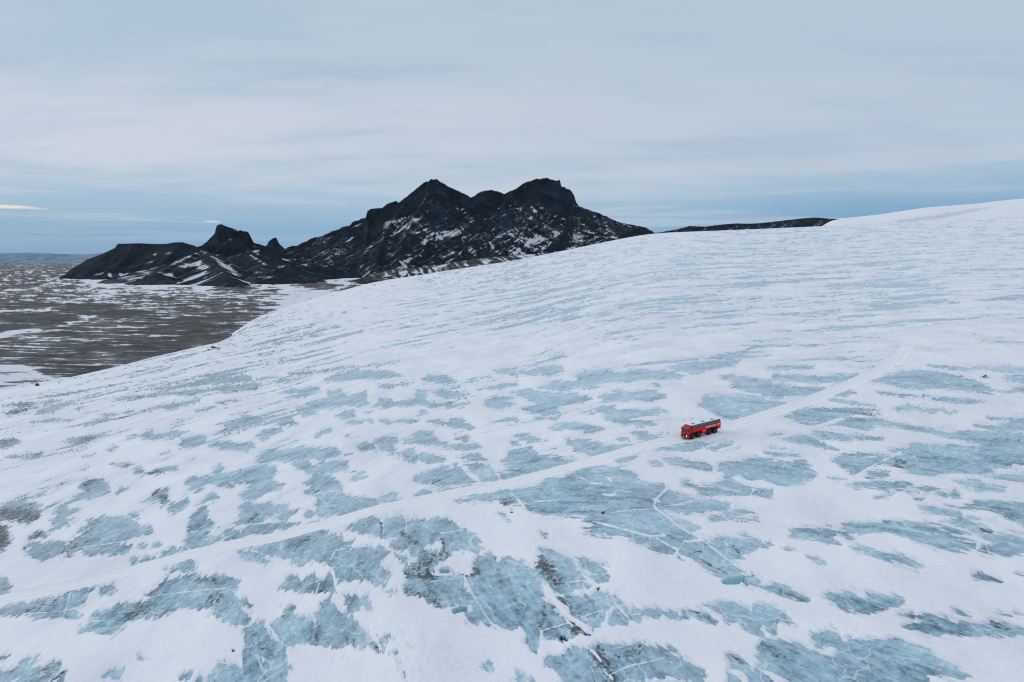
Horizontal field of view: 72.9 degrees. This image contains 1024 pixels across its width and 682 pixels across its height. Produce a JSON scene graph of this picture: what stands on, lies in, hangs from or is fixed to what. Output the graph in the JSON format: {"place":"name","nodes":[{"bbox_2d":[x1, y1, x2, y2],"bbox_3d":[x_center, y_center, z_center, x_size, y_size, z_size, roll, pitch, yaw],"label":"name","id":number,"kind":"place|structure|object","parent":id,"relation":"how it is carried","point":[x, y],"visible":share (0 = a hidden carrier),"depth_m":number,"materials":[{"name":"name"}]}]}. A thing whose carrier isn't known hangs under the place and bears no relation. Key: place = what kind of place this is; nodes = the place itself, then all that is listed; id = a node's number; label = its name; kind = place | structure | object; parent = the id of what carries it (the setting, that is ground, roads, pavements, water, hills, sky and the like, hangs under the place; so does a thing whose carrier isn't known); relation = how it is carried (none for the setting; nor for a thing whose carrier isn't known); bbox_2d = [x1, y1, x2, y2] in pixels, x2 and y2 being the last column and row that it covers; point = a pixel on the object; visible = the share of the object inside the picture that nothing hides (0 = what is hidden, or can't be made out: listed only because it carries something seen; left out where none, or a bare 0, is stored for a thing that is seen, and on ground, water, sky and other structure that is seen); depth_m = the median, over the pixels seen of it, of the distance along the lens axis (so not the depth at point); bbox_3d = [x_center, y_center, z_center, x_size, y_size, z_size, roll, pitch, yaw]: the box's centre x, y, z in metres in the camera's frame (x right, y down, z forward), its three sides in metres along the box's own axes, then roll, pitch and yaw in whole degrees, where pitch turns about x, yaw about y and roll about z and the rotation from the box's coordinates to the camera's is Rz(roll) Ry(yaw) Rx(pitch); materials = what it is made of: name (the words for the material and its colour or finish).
{"place":"outdoors","nodes":[
{"label":"outdoors","id":0,"kind":"place"},
{"bbox_2d":[0,253,103,262],"bbox_3d":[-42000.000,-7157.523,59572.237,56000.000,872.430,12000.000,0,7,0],"label":"distant hills","id":1,"kind":"structure","parent":0,"point":[37,258],"depth_m":56847.78,"materials":[{"name":"blue"}]},
{"bbox_2d":[58,242,197,279],"bbox_3d":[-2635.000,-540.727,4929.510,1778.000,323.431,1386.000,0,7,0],"label":"hill","id":2,"kind":"structure","parent":0,"point":[118,260],"depth_m":4875.78,"materials":[{"name":"black stone"}]},
{"bbox_2d":[0,263,364,389],"bbox_3d":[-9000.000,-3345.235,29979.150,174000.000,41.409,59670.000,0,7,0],"label":"gravel plain","id":3,"kind":"structure","parent":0,"point":[53,326],"depth_m":1626.00,"materials":[{"name":"gravel"}]},
{"bbox_2d":[98,250,328,287],"bbox_3d":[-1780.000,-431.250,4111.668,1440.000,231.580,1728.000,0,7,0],"label":"cone hill","id":4,"kind":"structure","parent":0,"point":[207,268],"depth_m":3964.42,"materials":[{"name":"black stone"}]},
{"bbox_2d":[149,224,362,281],"bbox_3d":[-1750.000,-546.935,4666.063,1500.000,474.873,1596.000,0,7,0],"label":"rock crag","id":5,"kind":"structure","parent":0,"point":[225,241],"depth_m":4572.18,"materials":[{"name":"black stone"}]},
{"bbox_2d":[266,238,284,251],"bbox_3d":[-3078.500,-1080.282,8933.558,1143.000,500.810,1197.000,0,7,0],"label":"rock pinnacle","id":6,"kind":"object","parent":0,"point":[274,244],"visible":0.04,"depth_m":8879.39,"materials":[{"name":"black stone"}]},
{"bbox_2d":[348,251,558,283],"bbox_3d":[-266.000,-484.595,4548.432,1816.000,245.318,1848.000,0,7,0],"label":"moraine hill","id":7,"kind":"structure","parent":0,"point":[389,274],"depth_m":4300.61,"materials":[{"name":"black stone"}]},
{"bbox_2d":[279,178,654,276],"bbox_3d":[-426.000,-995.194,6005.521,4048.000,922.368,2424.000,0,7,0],"label":"mountain","id":8,"kind":"structure","parent":0,"point":[432,222],"depth_m":6004.92,"materials":[{"name":"black stone"}]},
{"bbox_2d":[0,216,1023,681],"bbox_3d":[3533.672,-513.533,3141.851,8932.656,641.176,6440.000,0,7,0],"label":"glacier","id":9,"kind":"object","parent":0,"point":[500,472],"visible":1,"depth_m":198.16,"materials":[{"name":"white snow"}]},
{"bbox_2d":[681,417,720,438],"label":"bus","id":10,"kind":"object","parent":9,"relation":"on","point":[708,426],"visible":1,"depth_m":210.56,"materials":[{"name":"red paint"}]},
{"bbox_2d":[0,0,1023,253],"label":"sky","id":11,"kind":"structure","parent":0,"point":[122,121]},
{"bbox_2d":[658,217,836,232],"bbox_3d":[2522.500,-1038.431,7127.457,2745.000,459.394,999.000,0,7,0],"label":"dark ridge","id":12,"kind":"structure","parent":0,"point":[809,222],"depth_m":7074.27,"materials":[{"name":"black stone"}]},
{"bbox_2d":[823,198,1023,225],"bbox_3d":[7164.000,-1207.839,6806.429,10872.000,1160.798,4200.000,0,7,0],"label":"snow dome","id":13,"kind":"structure","parent":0,"point":[1010,208],"depth_m":6016.64,"materials":[{"name":"white snow"}]}
]}

